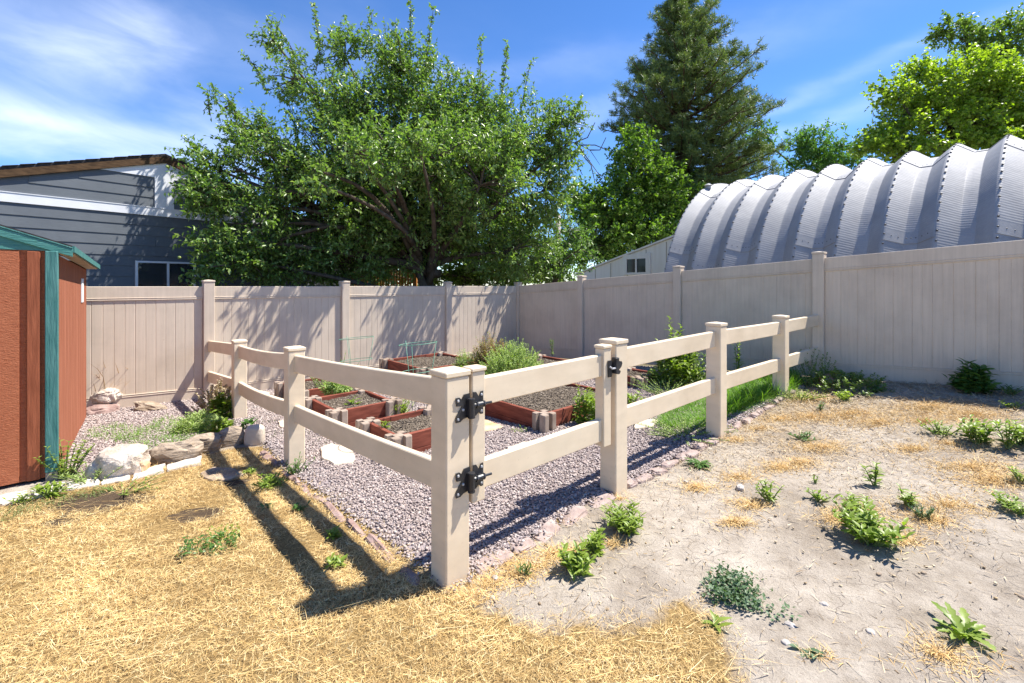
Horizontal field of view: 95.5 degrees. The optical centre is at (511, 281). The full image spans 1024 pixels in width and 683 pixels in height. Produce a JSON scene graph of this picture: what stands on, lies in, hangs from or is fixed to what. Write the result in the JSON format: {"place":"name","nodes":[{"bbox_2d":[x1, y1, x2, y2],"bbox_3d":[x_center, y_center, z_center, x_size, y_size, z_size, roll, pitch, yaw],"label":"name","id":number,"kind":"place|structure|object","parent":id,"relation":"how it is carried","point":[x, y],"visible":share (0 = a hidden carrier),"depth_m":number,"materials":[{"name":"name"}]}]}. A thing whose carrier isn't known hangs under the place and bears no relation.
{"place":"outdoors","nodes":[
{"label":"outdoors","id":0,"kind":"place"},
{"bbox_2d":[0,449,784,682],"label":"dry lawn","id":1,"kind":"structure","parent":0,"point":[205,594],"depth_m":2.00,"materials":[{"name":"yellow plant"}]},
{"bbox_2d":[0,285,1023,682],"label":"ground","id":2,"kind":"structure","parent":0,"point":[910,597],"depth_m":2.15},
{"bbox_2d":[0,490,30,506],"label":"edging slab","id":3,"kind":"structure","parent":2,"relation":"on","point":[3,502],"depth_m":3.17,"materials":[{"name":"concrete"}]},
{"bbox_2d":[2,493,39,504],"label":"weed","id":4,"kind":"object","parent":2,"relation":"on","point":[22,499],"visible":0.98,"depth_m":3.13,"materials":[{"name":"green plant"}]},
{"bbox_2d":[20,480,73,499],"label":"weed","id":5,"kind":"object","parent":2,"relation":"on","point":[46,488],"visible":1,"depth_m":3.21,"materials":[{"name":"green plant"}]},
{"bbox_2d":[0,224,99,485],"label":"garden shed","id":6,"kind":"structure","parent":2,"relation":"on","point":[42,342],"depth_m":3.45,"materials":[{"name":"red paint"}]},
{"bbox_2d":[0,251,18,485],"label":"door","id":7,"kind":"structure","parent":6,"relation":"in","point":[9,260],"depth_m":3.35,"materials":[{"name":"wood"}]},
{"bbox_2d":[0,484,118,520],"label":"fading grass","id":8,"kind":"structure","parent":2,"relation":"on","point":[79,491],"depth_m":3.12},
{"bbox_2d":[34,438,94,478],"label":"weed","id":9,"kind":"object","parent":2,"relation":"on","point":[61,468],"visible":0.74,"depth_m":3.57,"materials":[{"name":"green plant"}]},
{"bbox_2d":[66,478,99,490],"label":"edging slab","id":10,"kind":"structure","parent":2,"relation":"on","point":[92,483],"depth_m":3.40,"materials":[{"name":"concrete"}]},
{"bbox_2d":[52,459,121,483],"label":"weed","id":11,"kind":"object","parent":2,"relation":"on","point":[77,479],"visible":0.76,"depth_m":3.45,"materials":[{"name":"green plant"}]},
{"bbox_2d":[86,404,119,415],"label":"boulder","id":12,"kind":"object","parent":2,"relation":"on","point":[99,409],"visible":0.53,"depth_m":5.36,"materials":[{"name":"stone"}]},
{"bbox_2d":[89,388,122,403],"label":"boulder","id":13,"kind":"object","parent":12,"relation":"on","point":[107,396],"visible":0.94,"depth_m":5.47,"materials":[{"name":"stone"}]},
{"bbox_2d":[100,474,129,484],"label":"edging slab","id":14,"kind":"structure","parent":2,"relation":"on","point":[116,479],"depth_m":3.49,"materials":[{"name":"concrete"}]},
{"bbox_2d":[83,443,150,479],"bbox_3d":[-3.093,1.433,3.661,0.385,0.284,0.325,0,0,0],"label":"boulder","id":15,"kind":"object","parent":2,"relation":"on","point":[128,458],"visible":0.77,"depth_m":3.56,"materials":[{"name":"stone"}]},
{"bbox_2d":[95,471,166,495],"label":"weed","id":16,"kind":"object","parent":2,"relation":"on","point":[137,490],"visible":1,"depth_m":3.33,"materials":[{"name":"green plant"}]},
{"bbox_2d":[83,414,205,449],"bbox_3d":[-3.555,1.502,4.676,1.611,0.139,0.912,0,0,26],"label":"ground cover","id":17,"kind":"object","parent":2,"relation":"on","point":[146,429],"visible":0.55,"depth_m":4.59,"materials":[{"name":"green plant"}]},
{"bbox_2d":[132,463,165,480],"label":"edging slab","id":18,"kind":"structure","parent":2,"relation":"on","point":[152,472],"depth_m":3.64,"materials":[{"name":"concrete"}]},
{"bbox_2d":[149,437,203,465],"bbox_3d":[-2.862,1.471,3.949,0.409,0.236,0.200,0,0,-27],"label":"boulder","id":19,"kind":"object","parent":2,"relation":"on","point":[168,453],"visible":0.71,"depth_m":3.90,"materials":[{"name":"stone"}]},
{"bbox_2d":[0,154,362,286],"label":"house","id":20,"kind":"structure","parent":2,"relation":"on","point":[116,219],"depth_m":8.38,"materials":[{"name":"wood"}]},
{"bbox_2d":[135,261,195,285],"bbox_3d":[-6.692,-0.021,9.015,0.041,0.750,0.978,0,0,36],"label":"window","id":21,"kind":"structure","parent":20,"relation":"in","point":[147,273],"depth_m":8.95,"materials":[{"name":"white paint"}]},
{"bbox_2d":[166,456,201,471],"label":"edging slab","id":22,"kind":"structure","parent":2,"relation":"on","point":[186,463],"depth_m":3.83,"materials":[{"name":"concrete"}]},
{"bbox_2d":[168,408,218,434],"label":"leafy plant","id":23,"kind":"object","parent":2,"relation":"on","point":[193,423],"visible":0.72,"depth_m":4.72,"materials":[{"name":"green plant"}]},
{"bbox_2d":[189,432,221,452],"bbox_3d":[-2.801,1.479,4.226,0.288,0.218,0.203,0,0,-25],"label":"boulder","id":24,"kind":"object","parent":2,"relation":"on","point":[212,441],"visible":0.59,"depth_m":4.18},
{"bbox_2d":[176,527,239,560],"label":"weed","id":25,"kind":"object","parent":2,"relation":"on","point":[189,546],"visible":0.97,"depth_m":2.53,"materials":[{"name":"green plant"}]},
{"bbox_2d":[198,416,238,434],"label":"leafy plant","id":26,"kind":"object","parent":2,"relation":"on","point":[218,424],"visible":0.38,"depth_m":4.61,"materials":[{"name":"green plant"}]},
{"bbox_2d":[200,467,246,481],"bbox_3d":[-2.284,1.525,3.639,0.352,0.063,0.217,0,0,29],"label":"flagstone","id":27,"kind":"object","parent":2,"relation":"on","point":[229,472],"visible":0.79,"depth_m":3.62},
{"bbox_2d":[218,426,244,447],"bbox_3d":[-2.643,1.467,4.396,0.236,0.218,0.177,0,0,-27],"label":"boulder","id":28,"kind":"object","parent":2,"relation":"on","point":[231,436],"visible":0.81,"depth_m":4.33,"materials":[{"name":"stone"}]},
{"bbox_2d":[244,424,264,445],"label":"boulder","id":29,"kind":"object","parent":2,"relation":"on","point":[254,434],"visible":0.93,"depth_m":4.36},
{"bbox_2d":[250,471,288,488],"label":"weed","id":30,"kind":"object","parent":2,"relation":"on","point":[267,482],"visible":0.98,"depth_m":3.38,"materials":[{"name":"green plant"}]},
{"bbox_2d":[86,280,521,407],"bbox_3d":[-3.312,0.889,6.949,9.540,1.879,0.137,0,0,-43],"label":"privacy fence","id":31,"kind":"object","parent":2,"relation":"on","point":[153,340],"visible":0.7,"depth_m":6.69,"materials":[{"name":"beige plastic"}]},
{"bbox_2d":[323,501,345,521],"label":"edging stone","id":32,"kind":"object","parent":2,"relation":"on","point":[331,506],"visible":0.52,"depth_m":2.91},
{"bbox_2d":[324,552,347,568],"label":"weed","id":33,"kind":"object","parent":2,"relation":"on","point":[335,561],"visible":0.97,"depth_m":2.32,"materials":[{"name":"green plant"}]},
{"bbox_2d":[208,339,470,590],"bbox_3d":[-2.115,1.075,4.196,0.151,1.338,5.529,0,0,-43],"label":"rail fence","id":34,"kind":"object","parent":2,"relation":"on","point":[440,390],"visible":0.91,"depth_m":2.56,"materials":[{"name":"beige plastic"}]},
{"bbox_2d":[455,344,621,502],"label":"gate","id":35,"kind":"structure","parent":34,"relation":"attached to","point":[479,474],"depth_m":2.49,"materials":[{"name":"beige plastic"}]},
{"bbox_2d":[346,517,364,536],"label":"edging stone","id":36,"kind":"object","parent":2,"relation":"on","point":[355,527],"visible":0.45,"depth_m":2.69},
{"bbox_2d":[364,533,395,561],"bbox_3d":[-0.674,1.445,2.450,0.066,0.100,0.410,0,0,-42],"label":"edging stone","id":37,"kind":"object","parent":2,"relation":"on","point":[372,538],"visible":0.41,"depth_m":2.48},
{"bbox_2d":[350,263,416,285],"bbox_3d":[-3.365,0.564,12.230,1.771,2.280,0.140,0,0,0],"label":"deck railing","id":38,"kind":"object","parent":2,"relation":"on","point":[415,282],"visible":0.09,"depth_m":12.19,"materials":[{"name":"orange wood"}]},
{"bbox_2d":[163,0,606,285],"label":"apple tree","id":39,"kind":"object","parent":2,"relation":"on","point":[380,217],"visible":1,"depth_m":9.38,"materials":[{"name":"green plant"}]},
{"bbox_2d":[399,567,419,585],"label":"edging stone","id":40,"kind":"object","parent":2,"relation":"on","point":[411,574],"visible":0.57,"depth_m":2.21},
{"bbox_2d":[63,354,805,590],"bbox_3d":[-0.655,1.379,5.631,7.262,0.370,5.719,0,0,-42],"label":"gravel bed","id":41,"kind":"object","parent":2,"relation":"on","point":[424,556],"visible":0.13,"depth_m":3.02,"materials":[{"name":"gravel"}]},
{"bbox_2d":[133,400,166,410],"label":"boulder","id":42,"kind":"object","parent":41,"relation":"on","point":[142,405],"visible":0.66,"depth_m":5.51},
{"bbox_2d":[190,378,247,415],"bbox_3d":[-3.380,1.355,5.416,0.549,0.447,0.561,0,0,45],"label":"stonecrop","id":43,"kind":"object","parent":41,"relation":"on","point":[203,404],"visible":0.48,"depth_m":5.33,"materials":[{"name":"plant"}]},
{"bbox_2d":[206,392,232,419],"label":"leafy plant","id":44,"kind":"object","parent":41,"relation":"on","point":[220,403],"visible":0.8,"depth_m":5.20,"materials":[{"name":"green plant"}]},
{"bbox_2d":[279,451,314,474],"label":"weed","id":45,"kind":"object","parent":41,"relation":"on","point":[296,467],"visible":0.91,"depth_m":3.61,"materials":[{"name":"green plant"}]},
{"bbox_2d":[274,378,355,398],"bbox_3d":[-2.633,1.493,6.206,0.775,0.306,0.835,0,0,-43],"label":"raised bed","id":46,"kind":"object","parent":41,"relation":"on","point":[311,389],"visible":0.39,"depth_m":6.14,"materials":[{"name":"wood"}]},
{"bbox_2d":[320,443,354,464],"bbox_3d":[-1.506,1.511,4.013,0.263,0.080,0.589,0,0,-25],"label":"flagstone","id":47,"kind":"object","parent":41,"relation":"on","point":[332,453],"visible":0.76,"depth_m":3.97,"materials":[{"name":"stone"}]},
{"bbox_2d":[305,388,401,426],"bbox_3d":[-1.799,1.520,5.207,0.795,0.430,0.875,0,0,-43],"label":"raised bed","id":48,"kind":"object","parent":41,"relation":"on","point":[372,404],"visible":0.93,"depth_m":5.07,"materials":[{"name":"wood"}]},
{"bbox_2d":[319,381,352,395],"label":"herb","id":49,"kind":"object","parent":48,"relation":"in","point":[328,388],"visible":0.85,"depth_m":5.62,"materials":[{"name":"green plant"}]},
{"bbox_2d":[355,405,430,451],"bbox_3d":[-0.897,1.428,4.309,0.835,0.306,0.735,0,0,-43],"label":"raised bed","id":50,"kind":"object","parent":41,"relation":"on","point":[411,429],"visible":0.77,"depth_m":4.20,"materials":[{"name":"wood"}]},
{"bbox_2d":[398,340,436,408],"bbox_3d":[-0.879,0.875,4.350,0.357,0.641,0.357,0,0,0],"label":"tomato cage","id":51,"kind":"object","parent":50,"relation":"in","point":[411,345],"visible":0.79,"depth_m":4.41,"materials":[{"name":"green metal"}]},
{"bbox_2d":[379,351,487,375],"bbox_3d":[-1.274,1.480,7.515,1.235,0.460,1.305,0,0,-43],"label":"raised bed","id":52,"kind":"object","parent":41,"relation":"on","point":[440,358],"visible":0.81,"depth_m":7.48,"materials":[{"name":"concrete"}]},
{"bbox_2d":[451,348,483,366],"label":"shrub","id":53,"kind":"object","parent":41,"relation":"on","point":[462,360],"visible":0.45,"depth_m":6.97,"materials":[{"name":"green plant"}]},
{"bbox_2d":[465,332,509,372],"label":"shrub","id":54,"kind":"object","parent":41,"relation":"on","point":[483,351],"visible":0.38,"depth_m":6.97,"materials":[{"name":"beige plant"}]},
{"bbox_2d":[478,337,543,374],"bbox_3d":[0.017,1.144,6.458,1.115,0.785,1.084,0,0,0],"label":"shrub","id":55,"kind":"object","parent":41,"relation":"on","point":[507,360],"visible":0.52,"depth_m":6.36,"materials":[{"name":"green plant"}]},
{"bbox_2d":[510,354,566,369],"bbox_3d":[0.492,1.485,7.443,1.075,0.430,1.175,0,0,-43],"label":"raised bed","id":56,"kind":"object","parent":41,"relation":"on","point":[545,359],"visible":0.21,"depth_m":7.80,"materials":[{"name":"wood"}]},
{"bbox_2d":[485,383,627,433],"bbox_3d":[0.423,1.472,5.274,1.405,0.436,1.175,0,0,-43],"label":"raised bed","id":57,"kind":"object","parent":41,"relation":"on","point":[544,411],"visible":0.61,"depth_m":4.85,"materials":[{"name":"wood"}]},
{"bbox_2d":[571,387,594,423],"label":"leafy plant","id":58,"kind":"object","parent":41,"relation":"on","point":[589,408],"visible":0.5,"depth_m":4.62,"materials":[{"name":"green plant"}]},
{"bbox_2d":[633,419,657,429],"bbox_3d":[1.261,1.395,4.466,0.196,0.080,0.379,0,0,36],"label":"flagstone","id":59,"kind":"object","parent":41,"relation":"on","point":[647,422],"visible":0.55,"depth_m":4.43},
{"bbox_2d":[627,367,667,388],"bbox_3d":[1.684,1.403,6.463,0.675,0.306,0.675,0,0,-43],"label":"raised bed","id":60,"kind":"object","parent":41,"relation":"on","point":[635,373],"visible":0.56,"depth_m":6.27,"materials":[{"name":"wood"}]},
{"bbox_2d":[628,372,703,394],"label":"flowering weed","id":61,"kind":"object","parent":41,"relation":"on","point":[657,388],"visible":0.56,"depth_m":5.76,"materials":[{"name":"green plant"}]},
{"bbox_2d":[647,332,704,386],"bbox_3d":[2.174,1.037,6.144,0.809,0.762,0.792,0,0,-20],"label":"leafy plant","id":62,"kind":"object","parent":41,"relation":"on","point":[676,365],"visible":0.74,"depth_m":5.99,"materials":[{"name":"green plant"}]},
{"bbox_2d":[639,415,737,445],"bbox_3d":[1.546,1.323,4.125,0.781,0.124,0.787,0,0,45],"label":"flowering weed","id":63,"kind":"object","parent":41,"relation":"on","point":[667,429],"visible":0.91,"depth_m":4.14,"materials":[{"name":"green plant"}]},
{"bbox_2d":[652,398,735,429],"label":"green grass","id":64,"kind":"structure","parent":41,"relation":"on","point":[699,402],"depth_m":4.66,"materials":[{"name":"plant"}]},
{"bbox_2d":[315,192,583,285],"bbox_3d":[-2.296,-0.629,13.049,9.606,4.866,2.799,0,0,-14],"label":"broadleaf tree","id":65,"kind":"object","parent":2,"relation":"on","point":[456,277],"visible":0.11,"depth_m":13.33,"materials":[{"name":"green plant"}]},
{"bbox_2d":[473,548,513,575],"bbox_3d":[-0.100,1.422,2.315,0.131,0.101,0.298,0,0,41],"label":"edging stone","id":66,"kind":"object","parent":2,"relation":"on","point":[506,555],"visible":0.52,"depth_m":2.30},
{"bbox_2d":[511,537,536,554],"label":"edging stone","id":67,"kind":"object","parent":2,"relation":"on","point":[528,544],"visible":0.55,"depth_m":2.43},
{"bbox_2d":[531,519,560,542],"bbox_3d":[0.193,1.407,2.587,0.214,0.089,0.117,0,0,-44],"label":"edging stone","id":68,"kind":"object","parent":2,"relation":"on","point":[549,526],"visible":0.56,"depth_m":2.57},
{"bbox_2d":[520,208,601,283],"bbox_3d":[1.161,-0.173,12.293,2.343,3.955,1.992,0,0,0],"label":"broadleaf tree","id":69,"kind":"object","parent":2,"relation":"on","point":[574,251],"visible":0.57,"depth_m":12.16,"materials":[{"name":"green plant"}]},
{"bbox_2d":[560,506,587,526],"bbox_3d":[0.354,1.411,2.728,0.280,0.121,0.132,0,0,-35],"label":"edging stone","id":70,"kind":"object","parent":2,"relation":"on","point":[575,512],"visible":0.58,"depth_m":2.73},
{"bbox_2d":[557,540,597,580],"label":"weed","id":71,"kind":"object","parent":2,"relation":"on","point":[577,563],"visible":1,"depth_m":2.20,"materials":[{"name":"green plant"}]},
{"bbox_2d":[580,527,606,556],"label":"weed","id":72,"kind":"object","parent":2,"relation":"on","point":[594,545],"visible":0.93,"depth_m":2.35,"materials":[{"name":"green plant"}]},
{"bbox_2d":[587,491,615,507],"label":"edging stone","id":73,"kind":"object","parent":2,"relation":"on","point":[605,495],"visible":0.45,"depth_m":2.91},
{"bbox_2d":[600,498,646,535],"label":"weed","id":74,"kind":"object","parent":2,"relation":"on","point":[627,523],"visible":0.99,"depth_m":2.54,"materials":[{"name":"green plant"}]},
{"bbox_2d":[551,121,706,275],"bbox_3d":[5.156,-2.559,19.717,7.370,8.726,4.280,0,0,-31],"label":"broadleaf tree","id":75,"kind":"object","parent":2,"relation":"on","point":[617,222],"visible":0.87,"depth_m":18.97,"materials":[{"name":"green plant"}]},
{"bbox_2d":[598,0,789,215],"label":"pine tree","id":76,"kind":"object","parent":2,"relation":"on","point":[685,49],"visible":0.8,"depth_m":21.42,"materials":[{"name":"green plant"}]},
{"bbox_2d":[684,457,712,470],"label":"weed","id":77,"kind":"object","parent":2,"relation":"on","point":[704,464],"visible":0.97,"depth_m":3.42,"materials":[{"name":"green plant"}]},
{"bbox_2d":[599,315,817,495],"bbox_3d":[2.204,0.967,4.458,4.257,1.234,0.149,0,0,-42],"label":"rail fence","id":78,"kind":"object","parent":2,"relation":"on","point":[714,339],"visible":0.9,"depth_m":3.88,"materials":[{"name":"beige plastic"}]},
{"bbox_2d":[408,390,1023,682],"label":"dry tufts","id":79,"kind":"object","parent":2,"relation":"on","point":[947,654],"visible":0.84,"depth_m":2.80,"materials":[{"name":"plant"}]},
{"bbox_2d":[700,610,733,632],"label":"weed","id":80,"kind":"object","parent":2,"relation":"on","point":[715,617],"visible":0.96,"depth_m":1.85,"materials":[{"name":"green plant"}]},
{"bbox_2d":[699,559,772,614],"bbox_3d":[0.974,1.334,2.025,0.300,0.138,0.280,0,0,15],"label":"weed","id":81,"kind":"object","parent":2,"relation":"on","point":[741,595],"visible":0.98,"depth_m":2.01,"materials":[{"name":"green plant"}]},
{"bbox_2d":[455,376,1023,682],"bbox_3d":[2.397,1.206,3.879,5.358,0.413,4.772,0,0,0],"label":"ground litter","id":82,"kind":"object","parent":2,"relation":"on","point":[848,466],"visible":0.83,"depth_m":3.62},
{"bbox_2d":[704,365,813,414],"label":"green grass","id":83,"kind":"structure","parent":2,"relation":"on","point":[747,394],"depth_m":5.05,"materials":[{"name":"plant"}]},
{"bbox_2d":[755,479,784,501],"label":"weed","id":84,"kind":"object","parent":2,"relation":"on","point":[766,489],"visible":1,"depth_m":2.86,"materials":[{"name":"green plant"}]},
{"bbox_2d":[519,240,1023,389],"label":"privacy fence","id":85,"kind":"object","parent":2,"relation":"on","point":[930,315],"visible":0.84,"depth_m":5.68,"materials":[{"name":"beige plastic"}]},
{"bbox_2d":[759,597,802,621],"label":"weed","id":86,"kind":"object","parent":2,"relation":"on","point":[782,610],"visible":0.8,"depth_m":1.88,"materials":[{"name":"green plant"}]},
{"bbox_2d":[770,388,830,400],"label":"weed","id":87,"kind":"object","parent":2,"relation":"on","point":[802,397],"visible":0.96,"depth_m":4.94,"materials":[{"name":"green plant"}]},
{"bbox_2d":[789,643,822,658],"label":"weed","id":88,"kind":"object","parent":2,"relation":"on","point":[810,650],"visible":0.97,"depth_m":1.70,"materials":[{"name":"green plant"}]},
{"bbox_2d":[744,117,873,176],"bbox_3d":[17.762,-4.215,28.072,7.714,12.038,4.258,0,0,0],"label":"broadleaf tree","id":89,"kind":"object","parent":2,"relation":"on","point":[808,150],"visible":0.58,"depth_m":27.46,"materials":[{"name":"green plant"}]},
{"bbox_2d":[789,349,835,382],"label":"shrub","id":90,"kind":"object","parent":2,"relation":"on","point":[814,367],"visible":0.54,"depth_m":5.54,"materials":[{"name":"green plant"}]},
{"bbox_2d":[664,134,1023,272],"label":"arch building","id":91,"kind":"structure","parent":2,"relation":"on","point":[957,194],"depth_m":7.89,"materials":[{"name":"metal"}]},
{"bbox_2d":[798,365,894,396],"bbox_3d":[3.731,1.095,5.208,0.816,0.271,0.933,0,0,0],"label":"shrub","id":92,"kind":"object","parent":2,"relation":"on","point":[845,379],"visible":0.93,"depth_m":5.13,"materials":[{"name":"green plant"}]},
{"bbox_2d":[839,491,873,513],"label":"weed","id":93,"kind":"object","parent":2,"relation":"on","point":[851,498],"visible":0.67,"depth_m":2.65,"materials":[{"name":"green plant"}]},
{"bbox_2d":[859,461,885,485],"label":"weed","id":94,"kind":"object","parent":2,"relation":"on","point":[875,474],"visible":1,"depth_m":2.98,"materials":[{"name":"green plant"}]},
{"bbox_2d":[832,494,914,549],"bbox_3d":[1.849,1.252,2.385,0.329,0.174,0.398,0,0,0],"label":"weed","id":95,"kind":"object","parent":2,"relation":"on","point":[867,532],"visible":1,"depth_m":2.38,"materials":[{"name":"green plant"}]},
{"bbox_2d":[896,483,920,506],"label":"weed","id":96,"kind":"object","parent":2,"relation":"on","point":[909,499],"visible":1,"depth_m":2.71,"materials":[{"name":"green plant"}]},
{"bbox_2d":[908,503,934,518],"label":"weed","id":97,"kind":"object","parent":2,"relation":"on","point":[917,512],"visible":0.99,"depth_m":2.57,"materials":[{"name":"green plant"}]},
{"bbox_2d":[844,39,1023,163],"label":"broadleaf tree","id":98,"kind":"object","parent":2,"relation":"on","point":[967,98],"visible":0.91,"depth_m":18.06,"materials":[{"name":"green plant"}]},
{"bbox_2d":[917,418,960,436],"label":"weed","id":99,"kind":"object","parent":2,"relation":"on","point":[939,430],"visible":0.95,"depth_m":3.68,"materials":[{"name":"green plant"}]},
{"bbox_2d":[931,601,996,651],"bbox_3d":[1.715,1.314,1.768,0.176,0.098,0.249,0,0,40],"label":"weed","id":100,"kind":"object","parent":2,"relation":"on","point":[960,624],"visible":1,"depth_m":1.77,"materials":[{"name":"green plant"}]},
{"bbox_2d":[917,2,1023,125],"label":"broadleaf tree","id":101,"kind":"object","parent":2,"relation":"on","point":[980,31],"visible":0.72,"depth_m":22.66,"materials":[{"name":"green plant"}]},
{"bbox_2d":[943,357,1004,395],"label":"shrub","id":102,"kind":"object","parent":2,"relation":"on","point":[974,378],"visible":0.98,"depth_m":4.57,"materials":[{"name":"green plant"}]},
{"bbox_2d":[956,414,1000,444],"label":"weed","id":103,"kind":"object","parent":2,"relation":"on","point":[970,428],"visible":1,"depth_m":3.44,"materials":[{"name":"green plant"}]},
{"bbox_2d":[984,488,1022,506],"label":"weed","id":104,"kind":"object","parent":2,"relation":"on","point":[1001,496],"visible":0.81,"depth_m":2.64,"materials":[{"name":"green plant"}]},
{"bbox_2d":[992,419,1023,449],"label":"weed","id":105,"kind":"object","parent":2,"relation":"on","point":[1008,441],"visible":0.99,"depth_m":3.33,"materials":[{"name":"green plant"}]},
{"bbox_2d":[996,494,1023,515],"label":"weed","id":106,"kind":"object","parent":2,"relation":"on","point":[1015,507],"visible":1,"depth_m":2.55,"materials":[{"name":"green plant"}]},
{"bbox_2d":[1003,419,1023,444],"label":"weed","id":107,"kind":"object","parent":2,"relation":"on","point":[1020,439],"visible":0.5,"depth_m":3.38,"materials":[{"name":"green plant"}]},
{"bbox_2d":[0,0,1023,285],"label":"sky","id":108,"kind":"structure","parent":0,"point":[80,79],"materials":[{"name":"blue"}]},
{"bbox_2d":[574,235,673,279],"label":"garage","id":109,"kind":"structure","parent":0,"point":[651,258],"depth_m":14.28,"materials":[{"name":"grey wood"}]},
{"bbox_2d":[623,253,650,274],"bbox_3d":[3.826,-0.544,14.314,0.040,0.635,1.155,0,0,-30],"label":"window","id":110,"kind":"structure","parent":109,"relation":"in","point":[636,264],"depth_m":14.28,"materials":[{"name":"white glass"}]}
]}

